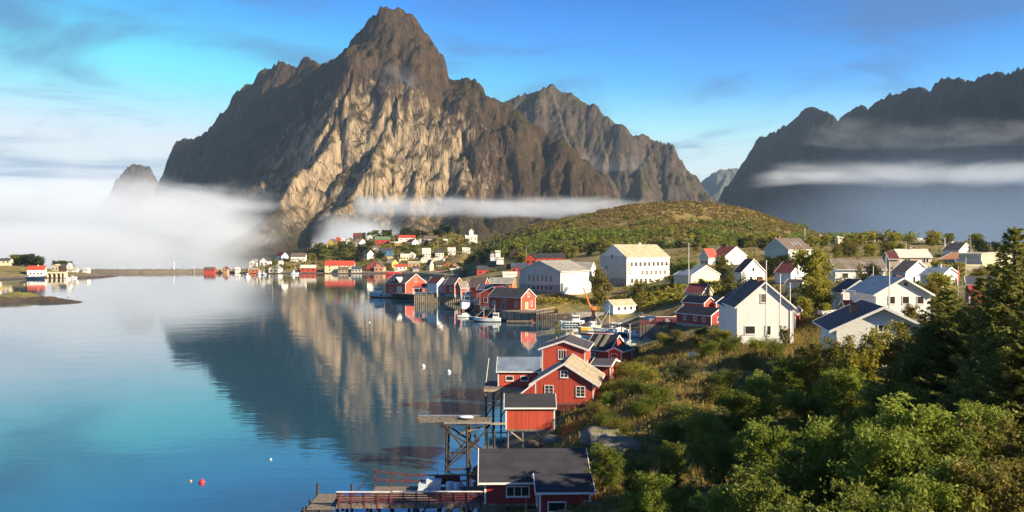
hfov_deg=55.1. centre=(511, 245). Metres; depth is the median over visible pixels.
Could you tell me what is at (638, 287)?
garden tree
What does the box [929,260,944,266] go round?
garden tree
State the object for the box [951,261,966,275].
garden tree
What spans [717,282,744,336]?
house
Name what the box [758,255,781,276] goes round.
garden tree
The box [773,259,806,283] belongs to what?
house
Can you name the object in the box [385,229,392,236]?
tree
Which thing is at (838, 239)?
house
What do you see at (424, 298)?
timber wharf
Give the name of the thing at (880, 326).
window
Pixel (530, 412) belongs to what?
red cabin
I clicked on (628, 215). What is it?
hill scrub
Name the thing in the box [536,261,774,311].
bank grass
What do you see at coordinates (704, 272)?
warehouse
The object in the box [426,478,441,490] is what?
fish tub
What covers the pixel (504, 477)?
red cabin
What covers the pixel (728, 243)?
tree
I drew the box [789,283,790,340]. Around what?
flagpole
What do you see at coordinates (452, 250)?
house
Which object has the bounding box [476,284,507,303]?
boathouse
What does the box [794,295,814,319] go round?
garden tree
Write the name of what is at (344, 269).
house
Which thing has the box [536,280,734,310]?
bank brush
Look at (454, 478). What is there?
red bench
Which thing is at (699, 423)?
broadleaf tree
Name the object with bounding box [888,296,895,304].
window
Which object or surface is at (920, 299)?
window
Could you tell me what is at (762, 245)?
tree
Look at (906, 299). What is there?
window
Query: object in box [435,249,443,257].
house
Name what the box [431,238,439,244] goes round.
tree
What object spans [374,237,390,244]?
house
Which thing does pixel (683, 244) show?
tree
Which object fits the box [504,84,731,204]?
mountain
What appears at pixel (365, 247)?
tree
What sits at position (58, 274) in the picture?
island quay
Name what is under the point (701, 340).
sunlit tree
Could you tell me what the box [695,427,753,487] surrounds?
broadleaf tree
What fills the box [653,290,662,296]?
tree
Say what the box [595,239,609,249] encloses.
tree
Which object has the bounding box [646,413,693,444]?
shrub
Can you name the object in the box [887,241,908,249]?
garden tree
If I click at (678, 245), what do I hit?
tree
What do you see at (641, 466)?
broadleaf tree
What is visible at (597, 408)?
shrub
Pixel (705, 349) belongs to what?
shrub
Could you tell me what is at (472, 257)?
tree
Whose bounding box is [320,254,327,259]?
tree
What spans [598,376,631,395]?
shrub
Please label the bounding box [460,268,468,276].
tree
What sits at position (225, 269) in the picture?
house
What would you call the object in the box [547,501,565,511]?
window
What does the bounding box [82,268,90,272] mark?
house
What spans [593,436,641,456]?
boulder
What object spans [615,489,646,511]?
broadleaf tree
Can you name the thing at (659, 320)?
red deck
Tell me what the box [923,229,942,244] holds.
tree
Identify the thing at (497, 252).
house
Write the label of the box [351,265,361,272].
house
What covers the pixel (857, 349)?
broadleaf tree
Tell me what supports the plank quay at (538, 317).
in the water
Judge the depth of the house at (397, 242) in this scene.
984.34 m
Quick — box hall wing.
[575,262,595,281]
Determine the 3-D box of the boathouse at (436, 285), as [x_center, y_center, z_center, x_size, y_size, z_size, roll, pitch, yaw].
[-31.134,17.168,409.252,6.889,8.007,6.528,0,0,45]
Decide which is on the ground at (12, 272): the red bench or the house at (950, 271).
the house at (950, 271)
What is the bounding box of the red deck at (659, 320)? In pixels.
[640,316,676,340]
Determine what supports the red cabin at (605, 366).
on the ground at (12, 272)
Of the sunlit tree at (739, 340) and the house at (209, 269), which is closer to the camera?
the sunlit tree at (739, 340)
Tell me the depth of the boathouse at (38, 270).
732.34 m
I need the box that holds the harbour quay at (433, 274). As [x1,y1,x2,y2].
[419,273,456,277]
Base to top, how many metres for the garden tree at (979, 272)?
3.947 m
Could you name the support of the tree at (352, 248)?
on the ground at (12, 272)
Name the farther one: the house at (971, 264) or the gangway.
the house at (971, 264)
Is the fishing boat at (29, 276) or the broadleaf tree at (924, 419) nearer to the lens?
the broadleaf tree at (924, 419)
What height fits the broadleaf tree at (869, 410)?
7.023 m
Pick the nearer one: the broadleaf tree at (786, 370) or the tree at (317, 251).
the broadleaf tree at (786, 370)
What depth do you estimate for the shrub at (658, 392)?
99.64 m
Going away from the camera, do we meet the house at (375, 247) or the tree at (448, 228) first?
the house at (375, 247)
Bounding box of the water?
[0,247,654,511]
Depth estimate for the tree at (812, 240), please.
548.61 m
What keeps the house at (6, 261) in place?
on the ground at (12, 272)
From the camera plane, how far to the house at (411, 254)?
921.16 m
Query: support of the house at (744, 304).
on the ground at (12, 272)
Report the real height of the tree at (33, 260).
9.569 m
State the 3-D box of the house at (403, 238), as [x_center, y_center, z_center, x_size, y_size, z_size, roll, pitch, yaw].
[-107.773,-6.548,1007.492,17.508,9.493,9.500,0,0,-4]
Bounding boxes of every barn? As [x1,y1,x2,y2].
[525,253,537,264]
[529,253,565,260]
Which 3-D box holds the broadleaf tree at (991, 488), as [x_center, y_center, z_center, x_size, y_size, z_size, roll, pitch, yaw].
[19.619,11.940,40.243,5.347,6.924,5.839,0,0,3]
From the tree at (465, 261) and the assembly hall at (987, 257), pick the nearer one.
the assembly hall at (987, 257)
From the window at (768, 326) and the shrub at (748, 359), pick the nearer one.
the shrub at (748, 359)
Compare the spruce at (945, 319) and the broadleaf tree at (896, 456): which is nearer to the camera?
the broadleaf tree at (896, 456)
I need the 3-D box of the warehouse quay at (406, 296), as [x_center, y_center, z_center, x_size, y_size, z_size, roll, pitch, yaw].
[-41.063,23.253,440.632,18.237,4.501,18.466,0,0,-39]
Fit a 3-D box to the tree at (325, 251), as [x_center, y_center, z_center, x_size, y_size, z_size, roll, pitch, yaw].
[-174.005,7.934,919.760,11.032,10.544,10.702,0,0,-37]
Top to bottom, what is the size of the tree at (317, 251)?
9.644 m
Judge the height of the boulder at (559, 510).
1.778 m
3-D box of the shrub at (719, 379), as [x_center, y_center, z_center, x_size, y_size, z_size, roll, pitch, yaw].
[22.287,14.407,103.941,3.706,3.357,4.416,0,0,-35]
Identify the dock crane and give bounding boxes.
[582,287,596,317]
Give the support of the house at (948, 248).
on the ground at (12, 272)
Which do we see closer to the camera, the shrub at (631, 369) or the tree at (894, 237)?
the shrub at (631, 369)
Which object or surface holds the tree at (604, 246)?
on the ground at (12, 272)
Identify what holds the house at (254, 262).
on the ground at (12, 272)
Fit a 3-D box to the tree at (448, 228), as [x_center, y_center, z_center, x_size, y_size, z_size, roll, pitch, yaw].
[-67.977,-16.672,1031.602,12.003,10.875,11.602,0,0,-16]
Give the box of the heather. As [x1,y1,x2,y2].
[489,200,824,238]
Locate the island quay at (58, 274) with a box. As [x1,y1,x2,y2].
[46,272,67,277]
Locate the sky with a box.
[0,0,1023,246]
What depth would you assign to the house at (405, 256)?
906.25 m
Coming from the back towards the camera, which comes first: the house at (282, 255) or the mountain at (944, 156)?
the mountain at (944, 156)
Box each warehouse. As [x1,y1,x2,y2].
[384,273,426,296]
[673,265,720,285]
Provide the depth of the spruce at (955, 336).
69.79 m
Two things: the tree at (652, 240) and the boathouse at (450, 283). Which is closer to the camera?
the boathouse at (450, 283)
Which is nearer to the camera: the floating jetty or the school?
the floating jetty
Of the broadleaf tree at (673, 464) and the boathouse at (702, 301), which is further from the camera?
the boathouse at (702, 301)
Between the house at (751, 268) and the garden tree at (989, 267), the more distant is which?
the house at (751, 268)
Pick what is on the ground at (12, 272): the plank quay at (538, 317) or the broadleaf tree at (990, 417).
the broadleaf tree at (990, 417)
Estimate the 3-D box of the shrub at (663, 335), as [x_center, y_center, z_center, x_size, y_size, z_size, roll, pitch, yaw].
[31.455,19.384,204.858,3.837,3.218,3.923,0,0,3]
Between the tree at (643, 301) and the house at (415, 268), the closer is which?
the tree at (643, 301)
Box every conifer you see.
[270,258,278,273]
[717,265,737,295]
[736,271,748,283]
[853,263,863,278]
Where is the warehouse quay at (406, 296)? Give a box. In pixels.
[392,292,414,299]
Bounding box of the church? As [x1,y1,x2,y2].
[465,229,476,242]
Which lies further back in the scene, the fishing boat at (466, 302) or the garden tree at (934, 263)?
the fishing boat at (466, 302)
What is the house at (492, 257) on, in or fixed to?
on the ground at (12, 272)
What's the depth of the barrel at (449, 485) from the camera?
83.00 m
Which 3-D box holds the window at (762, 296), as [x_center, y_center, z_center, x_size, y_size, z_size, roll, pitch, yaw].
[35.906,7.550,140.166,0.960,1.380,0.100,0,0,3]
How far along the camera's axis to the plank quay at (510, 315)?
310.24 m
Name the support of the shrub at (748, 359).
on the ground at (12, 272)
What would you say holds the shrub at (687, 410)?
on the ground at (12, 272)
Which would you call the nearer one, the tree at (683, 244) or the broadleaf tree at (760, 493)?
the broadleaf tree at (760, 493)
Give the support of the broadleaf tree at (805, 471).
on the ground at (12, 272)
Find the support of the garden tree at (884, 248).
on the ground at (12, 272)
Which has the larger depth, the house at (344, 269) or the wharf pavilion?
the house at (344, 269)
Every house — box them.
[0,257,13,265]
[51,263,59,270]
[60,264,66,271]
[66,263,72,271]
[71,268,78,271]
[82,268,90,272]
[204,267,215,272]
[223,267,228,272]
[235,267,240,272]
[249,258,259,267]
[249,267,259,272]
[260,256,271,265]
[268,265,282,272]
[276,251,287,260]
[290,252,306,261]
[300,264,316,271]
[324,261,354,272]
[326,239,337,247]
[338,266,348,272]
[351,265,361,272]
[353,233,360,239]
[354,238,365,245]
[362,249,373,259]
[366,263,372,270]
[373,245,379,250]
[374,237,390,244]
[374,263,385,271]
[378,247,393,255]
[386,259,397,267]
[390,241,402,245]
[394,263,406,270]
[398,234,415,241]
[400,253,408,260]
[406,238,418,244]
[408,261,419,266]
[409,252,415,258]
[413,266,418,271]
[422,247,430,257]
[423,235,437,244]
[426,259,433,270]
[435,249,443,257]
[448,247,455,254]
[462,247,469,253]
[476,264,493,274]
[490,253,495,260]
[495,250,500,256]
[496,256,503,263]
[509,248,517,256]
[510,263,527,274]
[699,248,716,264]
[715,245,746,264]
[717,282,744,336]
[722,277,796,344]
[733,259,765,282]
[763,235,811,260]
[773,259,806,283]
[812,299,920,366]
[826,256,887,281]
[830,278,861,309]
[835,236,843,243]
[845,275,934,320]
[890,260,926,282]
[892,246,932,266]
[918,264,957,287]
[937,252,964,264]
[942,243,972,254]
[954,259,982,270]
[964,276,998,307]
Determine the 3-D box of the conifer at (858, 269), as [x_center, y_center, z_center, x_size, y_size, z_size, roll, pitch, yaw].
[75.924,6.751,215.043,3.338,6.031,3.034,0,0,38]
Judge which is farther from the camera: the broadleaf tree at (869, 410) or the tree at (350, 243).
the tree at (350, 243)
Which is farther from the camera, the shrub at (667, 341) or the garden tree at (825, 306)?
the shrub at (667, 341)
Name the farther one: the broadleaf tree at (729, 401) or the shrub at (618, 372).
the shrub at (618, 372)
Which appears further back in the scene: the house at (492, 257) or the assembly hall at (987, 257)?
the house at (492, 257)
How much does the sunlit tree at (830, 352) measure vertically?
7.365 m
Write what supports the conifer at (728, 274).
on the ground at (12, 272)
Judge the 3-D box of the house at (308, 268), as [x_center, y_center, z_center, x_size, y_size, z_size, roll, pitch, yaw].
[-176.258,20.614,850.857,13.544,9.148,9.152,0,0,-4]
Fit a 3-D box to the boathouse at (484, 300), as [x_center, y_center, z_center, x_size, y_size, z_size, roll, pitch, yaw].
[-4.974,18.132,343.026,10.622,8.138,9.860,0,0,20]
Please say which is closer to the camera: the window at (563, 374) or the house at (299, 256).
the window at (563, 374)
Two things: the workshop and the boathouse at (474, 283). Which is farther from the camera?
the boathouse at (474, 283)
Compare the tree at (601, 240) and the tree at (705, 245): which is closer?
the tree at (705, 245)
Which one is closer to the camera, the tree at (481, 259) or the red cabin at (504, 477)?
the red cabin at (504, 477)
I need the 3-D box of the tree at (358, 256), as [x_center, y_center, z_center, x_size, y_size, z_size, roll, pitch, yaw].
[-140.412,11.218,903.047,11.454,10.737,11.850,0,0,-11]
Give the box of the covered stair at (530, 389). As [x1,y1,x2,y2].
[520,382,534,393]
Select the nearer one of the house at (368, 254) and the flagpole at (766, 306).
the flagpole at (766, 306)
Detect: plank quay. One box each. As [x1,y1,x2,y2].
[472,301,500,314]
[500,310,552,322]
[518,307,554,322]
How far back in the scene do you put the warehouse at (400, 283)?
444.55 m
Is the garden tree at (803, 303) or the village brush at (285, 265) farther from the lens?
the village brush at (285, 265)
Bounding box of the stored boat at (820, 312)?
[817,310,834,316]
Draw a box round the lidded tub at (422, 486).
[418,482,428,490]
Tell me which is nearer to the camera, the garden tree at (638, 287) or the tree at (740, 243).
the garden tree at (638, 287)
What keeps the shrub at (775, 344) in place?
on the ground at (12, 272)
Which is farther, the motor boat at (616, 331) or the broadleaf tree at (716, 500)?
the motor boat at (616, 331)
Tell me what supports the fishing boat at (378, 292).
on the water
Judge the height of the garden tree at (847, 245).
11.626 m
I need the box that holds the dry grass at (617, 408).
[559,317,849,511]
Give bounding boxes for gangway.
[612,312,644,333]
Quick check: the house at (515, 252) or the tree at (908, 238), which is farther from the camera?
the house at (515, 252)
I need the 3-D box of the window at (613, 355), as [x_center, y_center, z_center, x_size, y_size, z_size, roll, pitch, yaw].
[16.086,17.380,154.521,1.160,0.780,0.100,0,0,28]
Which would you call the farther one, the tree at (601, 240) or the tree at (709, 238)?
the tree at (601, 240)
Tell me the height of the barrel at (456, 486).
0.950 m
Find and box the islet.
[0,292,82,302]
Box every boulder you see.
[525,440,540,447]
[542,434,560,444]
[556,509,573,511]
[580,426,620,446]
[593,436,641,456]
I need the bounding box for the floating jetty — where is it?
[507,319,532,322]
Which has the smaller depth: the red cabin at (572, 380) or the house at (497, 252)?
the red cabin at (572, 380)
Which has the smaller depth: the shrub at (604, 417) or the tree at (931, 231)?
the shrub at (604, 417)
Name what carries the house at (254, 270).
on the ground at (12, 272)
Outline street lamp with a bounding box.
[682,242,688,283]
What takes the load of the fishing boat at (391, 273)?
on the water
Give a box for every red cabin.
[478,448,590,511]
[496,356,540,385]
[504,393,556,447]
[529,353,604,414]
[531,473,595,511]
[538,334,593,370]
[589,333,625,360]
[590,358,619,387]
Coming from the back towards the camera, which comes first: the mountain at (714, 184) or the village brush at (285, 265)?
the mountain at (714, 184)
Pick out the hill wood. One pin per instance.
(537, 241)
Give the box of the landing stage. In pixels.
[301,482,365,511]
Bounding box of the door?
[397,286,401,292]
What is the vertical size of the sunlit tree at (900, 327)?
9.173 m
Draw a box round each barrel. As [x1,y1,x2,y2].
[446,481,453,493]
[453,482,460,493]
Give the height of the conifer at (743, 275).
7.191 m
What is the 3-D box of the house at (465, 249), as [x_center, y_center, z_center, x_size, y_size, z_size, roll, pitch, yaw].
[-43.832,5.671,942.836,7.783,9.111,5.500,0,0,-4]
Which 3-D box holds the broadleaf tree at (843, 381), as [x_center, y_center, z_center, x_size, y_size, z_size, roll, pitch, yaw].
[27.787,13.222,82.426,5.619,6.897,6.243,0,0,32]
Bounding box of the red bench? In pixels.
[435,475,459,484]
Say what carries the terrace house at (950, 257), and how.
on the ground at (12, 272)
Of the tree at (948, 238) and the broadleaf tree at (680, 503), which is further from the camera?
the tree at (948, 238)
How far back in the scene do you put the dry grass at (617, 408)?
106.81 m
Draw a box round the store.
[502,272,516,276]
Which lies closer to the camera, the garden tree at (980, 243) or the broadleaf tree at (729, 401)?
the broadleaf tree at (729, 401)
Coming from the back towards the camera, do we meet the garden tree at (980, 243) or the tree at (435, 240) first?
the tree at (435, 240)
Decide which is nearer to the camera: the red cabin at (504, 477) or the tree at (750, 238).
the red cabin at (504, 477)
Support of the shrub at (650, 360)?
on the ground at (12, 272)
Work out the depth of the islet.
419.30 m
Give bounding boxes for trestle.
[416,415,505,471]
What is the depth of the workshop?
294.56 m
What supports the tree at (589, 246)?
on the ground at (12, 272)
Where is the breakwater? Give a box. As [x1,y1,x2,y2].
[79,268,241,272]
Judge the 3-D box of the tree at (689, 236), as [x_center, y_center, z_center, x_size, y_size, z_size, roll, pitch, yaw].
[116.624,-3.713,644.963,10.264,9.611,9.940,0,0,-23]
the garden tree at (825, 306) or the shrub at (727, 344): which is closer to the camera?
the shrub at (727, 344)
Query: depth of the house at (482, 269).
700.31 m
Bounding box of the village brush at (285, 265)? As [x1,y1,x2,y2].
[251,224,534,270]
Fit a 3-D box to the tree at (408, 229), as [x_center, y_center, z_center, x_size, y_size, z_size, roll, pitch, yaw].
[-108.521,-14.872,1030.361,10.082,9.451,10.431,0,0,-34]
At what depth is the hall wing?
403.07 m
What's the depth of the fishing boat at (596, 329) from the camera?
269.20 m
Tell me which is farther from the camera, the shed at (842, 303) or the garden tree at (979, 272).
the garden tree at (979, 272)
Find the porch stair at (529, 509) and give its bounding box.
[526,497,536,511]
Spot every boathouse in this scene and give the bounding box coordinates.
[27,265,46,275]
[426,277,445,296]
[444,277,461,297]
[455,281,468,298]
[468,277,489,300]
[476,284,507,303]
[478,285,506,309]
[487,287,536,310]
[674,305,718,326]
[680,295,713,306]
[700,295,722,307]
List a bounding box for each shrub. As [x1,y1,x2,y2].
[582,398,608,420]
[591,407,617,426]
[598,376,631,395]
[599,390,619,407]
[602,414,635,436]
[612,359,636,377]
[618,359,646,376]
[621,376,647,396]
[625,391,663,419]
[631,344,641,356]
[635,354,667,368]
[635,365,660,381]
[639,382,676,406]
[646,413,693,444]
[655,332,669,340]
[657,335,683,347]
[660,399,710,430]
[669,328,683,337]
[670,359,697,381]
[692,326,711,336]
[695,340,720,360]
[696,382,730,405]
[704,367,743,389]
[718,336,742,353]
[729,349,764,369]
[746,336,768,349]
[762,336,788,355]
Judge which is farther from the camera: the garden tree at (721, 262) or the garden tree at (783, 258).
the garden tree at (721, 262)
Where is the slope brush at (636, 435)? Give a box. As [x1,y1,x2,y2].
[563,308,932,511]
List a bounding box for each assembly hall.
[518,260,590,293]
[958,252,1011,266]
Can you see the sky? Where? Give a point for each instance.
(91, 90)
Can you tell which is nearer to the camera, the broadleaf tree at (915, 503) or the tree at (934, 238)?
the broadleaf tree at (915, 503)
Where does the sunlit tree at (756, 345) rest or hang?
on the ground at (12, 272)
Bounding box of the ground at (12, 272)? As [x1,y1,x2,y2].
[0,202,1023,511]
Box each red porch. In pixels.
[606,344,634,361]
[793,305,802,328]
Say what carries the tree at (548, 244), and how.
on the ground at (12, 272)
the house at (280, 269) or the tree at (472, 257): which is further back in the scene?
the house at (280, 269)
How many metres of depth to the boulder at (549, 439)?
102.42 m
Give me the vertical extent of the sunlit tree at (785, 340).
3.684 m
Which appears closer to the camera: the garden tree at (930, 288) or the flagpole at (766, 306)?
the flagpole at (766, 306)
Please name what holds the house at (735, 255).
on the ground at (12, 272)
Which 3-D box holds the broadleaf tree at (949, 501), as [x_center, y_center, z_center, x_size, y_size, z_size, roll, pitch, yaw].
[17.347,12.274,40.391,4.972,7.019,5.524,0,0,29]
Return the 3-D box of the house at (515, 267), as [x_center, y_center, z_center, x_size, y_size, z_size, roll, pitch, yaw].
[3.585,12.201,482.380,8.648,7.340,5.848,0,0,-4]
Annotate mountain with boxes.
[64,164,158,249]
[99,6,621,256]
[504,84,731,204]
[700,168,738,200]
[718,67,1023,244]
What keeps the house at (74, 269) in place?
on the ground at (12, 272)
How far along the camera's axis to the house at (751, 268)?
302.50 m
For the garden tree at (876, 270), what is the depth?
205.09 m
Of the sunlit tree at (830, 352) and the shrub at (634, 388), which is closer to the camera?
the sunlit tree at (830, 352)
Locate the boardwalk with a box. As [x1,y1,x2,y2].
[336,468,483,511]
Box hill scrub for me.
[468,211,970,251]
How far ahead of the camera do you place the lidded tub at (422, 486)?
83.75 m
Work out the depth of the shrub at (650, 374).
117.39 m
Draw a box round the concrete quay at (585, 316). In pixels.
[576,312,603,321]
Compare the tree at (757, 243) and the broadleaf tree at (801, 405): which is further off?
the tree at (757, 243)
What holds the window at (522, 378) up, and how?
in the red cabin at (518, 371)
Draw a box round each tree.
[10,254,21,264]
[16,258,23,265]
[22,254,33,266]
[27,255,39,265]
[34,256,44,265]
[308,253,315,260]
[312,248,321,255]
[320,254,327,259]
[321,249,331,257]
[337,251,348,259]
[346,241,355,247]
[349,245,356,251]
[353,252,364,261]
[360,246,370,250]
[371,229,380,236]
[378,251,385,258]
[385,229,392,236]
[404,227,410,234]
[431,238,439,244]
[437,229,445,236]
[444,225,452,233]
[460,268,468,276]
[463,258,470,265]
[468,253,476,262]
[476,251,485,255]
[478,256,484,263]
[484,247,494,254]
[513,244,521,250]
[517,253,528,262]
[544,242,555,247]
[548,243,573,257]
[552,239,562,245]
[567,246,579,257]
[571,241,582,249]
[582,242,598,255]
[584,441,627,489]
[586,266,615,303]
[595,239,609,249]
[597,241,612,253]
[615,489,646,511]
[618,456,656,494]
[625,470,676,511]
[629,278,647,307]
[640,300,649,305]
[646,235,664,248]
[647,295,655,301]
[649,440,693,490]
[653,241,665,248]
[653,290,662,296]
[654,478,709,511]
[664,261,677,282]
[671,258,698,276]
[672,236,686,247]
[677,405,728,462]
[679,239,689,247]
[682,233,695,237]
[687,471,756,511]
[689,241,701,251]
[692,235,704,244]
[693,334,708,352]
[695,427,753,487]
[698,278,704,283]
[701,242,710,248]
[704,234,717,244]
[707,328,733,352]
[710,384,766,443]
[713,254,730,272]
[715,461,813,511]
[723,241,732,245]
[726,415,805,504]
[734,334,743,347]
[734,369,784,426]
[736,237,745,247]
[738,234,757,247]
[753,235,766,245]
[753,340,759,351]
[758,238,769,249]
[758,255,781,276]
[762,494,878,511]
[763,353,815,414]
[763,444,861,511]
[767,231,783,244]
[774,383,836,453]
[777,253,791,262]
[778,325,794,346]
[785,295,800,314]
[788,244,840,310]
[788,414,894,511]
[791,341,833,397]
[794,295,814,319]
[799,275,834,309]
[805,234,817,246]
[808,334,855,391]
[810,362,869,435]
[813,235,820,246]
[819,234,832,245]
[819,303,830,310]
[819,473,943,511]
[827,420,931,509]
[829,339,884,407]
[831,244,843,256]
[831,335,888,420]
[839,236,860,256]
[840,379,931,459]
[849,391,981,496]
[853,234,867,244]
[858,232,869,243]
[858,274,868,280]
[858,319,909,385]
[860,261,882,276]
[862,242,879,255]
[864,230,877,243]
[873,235,887,244]
[877,240,892,255]
[877,454,987,511]
[882,422,1004,506]
[883,231,901,243]
[884,318,914,370]
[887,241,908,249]
[900,302,919,320]
[904,235,915,243]
[918,280,940,308]
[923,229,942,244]
[924,270,959,300]
[925,231,944,245]
[928,455,1023,511]
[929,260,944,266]
[939,234,954,244]
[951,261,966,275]
[953,399,1015,477]
[957,409,1023,511]
[966,232,985,245]
[968,234,982,243]
[969,238,990,251]
[969,267,987,275]
[983,261,999,276]
[989,240,1002,251]
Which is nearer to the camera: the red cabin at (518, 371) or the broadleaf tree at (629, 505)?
the broadleaf tree at (629, 505)
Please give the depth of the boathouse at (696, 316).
241.08 m
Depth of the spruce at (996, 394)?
55.73 m
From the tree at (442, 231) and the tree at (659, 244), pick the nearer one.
the tree at (659, 244)
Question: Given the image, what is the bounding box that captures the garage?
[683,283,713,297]
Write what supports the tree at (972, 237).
on the ground at (12, 272)
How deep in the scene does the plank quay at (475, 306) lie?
353.65 m
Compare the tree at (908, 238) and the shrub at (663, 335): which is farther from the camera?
the tree at (908, 238)
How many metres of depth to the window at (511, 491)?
79.83 m
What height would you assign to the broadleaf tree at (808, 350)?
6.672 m
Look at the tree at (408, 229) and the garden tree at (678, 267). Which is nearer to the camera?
the garden tree at (678, 267)
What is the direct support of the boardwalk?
in the water
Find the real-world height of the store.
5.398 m
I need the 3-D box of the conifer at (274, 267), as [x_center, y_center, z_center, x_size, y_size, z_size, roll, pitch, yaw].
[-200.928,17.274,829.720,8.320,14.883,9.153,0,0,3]
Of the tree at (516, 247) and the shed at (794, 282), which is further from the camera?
the tree at (516, 247)
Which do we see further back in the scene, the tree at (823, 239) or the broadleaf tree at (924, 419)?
the tree at (823, 239)
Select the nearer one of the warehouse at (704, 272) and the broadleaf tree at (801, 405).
the broadleaf tree at (801, 405)
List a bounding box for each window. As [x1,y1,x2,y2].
[505,486,529,497]
[506,376,513,380]
[520,376,527,380]
[544,385,553,393]
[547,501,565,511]
[558,350,565,359]
[560,370,567,377]
[576,386,584,397]
[611,353,617,358]
[744,326,755,334]
[760,294,765,302]
[767,325,771,335]
[877,325,888,332]
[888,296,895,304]
[902,296,909,304]
[916,296,924,304]
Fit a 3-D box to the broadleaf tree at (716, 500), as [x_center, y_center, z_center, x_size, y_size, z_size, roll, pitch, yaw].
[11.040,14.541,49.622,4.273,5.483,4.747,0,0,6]
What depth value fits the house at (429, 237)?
994.32 m
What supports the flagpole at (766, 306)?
on the ground at (12, 272)
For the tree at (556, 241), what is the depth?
617.27 m
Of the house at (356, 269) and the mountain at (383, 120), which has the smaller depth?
the house at (356, 269)
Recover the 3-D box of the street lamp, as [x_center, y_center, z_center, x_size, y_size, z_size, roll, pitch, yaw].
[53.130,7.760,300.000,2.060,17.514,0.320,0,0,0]
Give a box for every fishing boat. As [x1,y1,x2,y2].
[26,274,44,278]
[369,285,391,297]
[385,267,400,274]
[460,287,475,310]
[474,305,500,321]
[560,312,584,324]
[578,314,602,330]
[580,330,614,336]
[593,304,625,332]
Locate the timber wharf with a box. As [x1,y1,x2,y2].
[414,292,461,303]
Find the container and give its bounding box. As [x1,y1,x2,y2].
[642,314,654,320]
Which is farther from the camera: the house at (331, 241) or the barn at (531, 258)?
the house at (331, 241)
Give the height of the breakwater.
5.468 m
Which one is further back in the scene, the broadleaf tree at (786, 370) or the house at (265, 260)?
the house at (265, 260)
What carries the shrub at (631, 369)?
on the ground at (12, 272)
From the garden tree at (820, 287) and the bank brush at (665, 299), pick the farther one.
the bank brush at (665, 299)
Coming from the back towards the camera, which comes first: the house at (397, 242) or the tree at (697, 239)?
the house at (397, 242)
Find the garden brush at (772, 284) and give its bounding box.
[591,245,1023,315]
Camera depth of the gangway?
264.37 m
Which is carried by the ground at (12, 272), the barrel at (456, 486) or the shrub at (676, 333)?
the shrub at (676, 333)
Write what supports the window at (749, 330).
in the house at (744, 304)
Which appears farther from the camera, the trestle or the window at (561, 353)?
the window at (561, 353)
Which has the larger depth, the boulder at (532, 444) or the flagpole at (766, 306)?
the flagpole at (766, 306)
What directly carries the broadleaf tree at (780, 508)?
on the ground at (12, 272)
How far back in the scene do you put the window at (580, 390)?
125.22 m
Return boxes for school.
[599,243,670,286]
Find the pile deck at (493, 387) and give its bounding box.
[484,360,528,418]
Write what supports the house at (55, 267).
on the ground at (12, 272)
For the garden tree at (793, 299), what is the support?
on the ground at (12, 272)
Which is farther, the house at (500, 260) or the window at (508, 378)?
the house at (500, 260)
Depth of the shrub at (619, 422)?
91.75 m
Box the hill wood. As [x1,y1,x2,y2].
[486,215,919,256]
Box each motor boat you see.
[611,329,619,334]
[618,329,631,335]
[627,330,642,336]
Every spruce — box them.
[851,288,985,438]
[863,325,960,429]
[922,276,996,431]
[934,299,1023,482]
[937,226,1023,426]
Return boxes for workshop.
[602,299,636,314]
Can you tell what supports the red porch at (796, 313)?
on the ground at (12, 272)
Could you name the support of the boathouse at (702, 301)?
on the ground at (12, 272)
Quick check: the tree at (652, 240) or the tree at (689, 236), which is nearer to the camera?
the tree at (652, 240)
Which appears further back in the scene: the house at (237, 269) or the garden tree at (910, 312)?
the house at (237, 269)
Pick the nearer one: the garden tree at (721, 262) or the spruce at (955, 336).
the spruce at (955, 336)
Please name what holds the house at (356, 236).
on the ground at (12, 272)
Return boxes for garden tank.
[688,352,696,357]
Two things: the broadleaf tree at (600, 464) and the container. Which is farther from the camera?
the container
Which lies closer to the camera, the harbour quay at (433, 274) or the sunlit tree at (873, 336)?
the sunlit tree at (873, 336)
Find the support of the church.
on the ground at (12, 272)
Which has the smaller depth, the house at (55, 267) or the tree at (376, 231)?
the house at (55, 267)
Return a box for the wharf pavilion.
[413,283,426,293]
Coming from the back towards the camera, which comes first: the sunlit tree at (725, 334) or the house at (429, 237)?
the house at (429, 237)
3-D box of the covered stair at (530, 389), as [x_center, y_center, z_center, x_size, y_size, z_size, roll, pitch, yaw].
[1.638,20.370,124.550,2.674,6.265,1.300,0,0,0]
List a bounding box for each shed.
[432,257,442,261]
[489,277,516,287]
[784,279,803,289]
[838,300,852,307]
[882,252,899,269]
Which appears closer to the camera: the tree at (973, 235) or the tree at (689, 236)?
the tree at (973, 235)
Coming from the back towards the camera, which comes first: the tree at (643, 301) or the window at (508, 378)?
the tree at (643, 301)
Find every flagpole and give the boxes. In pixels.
[765,260,766,345]
[780,274,780,342]
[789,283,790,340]
[888,265,889,308]
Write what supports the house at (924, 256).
on the ground at (12, 272)
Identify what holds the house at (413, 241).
on the ground at (12, 272)

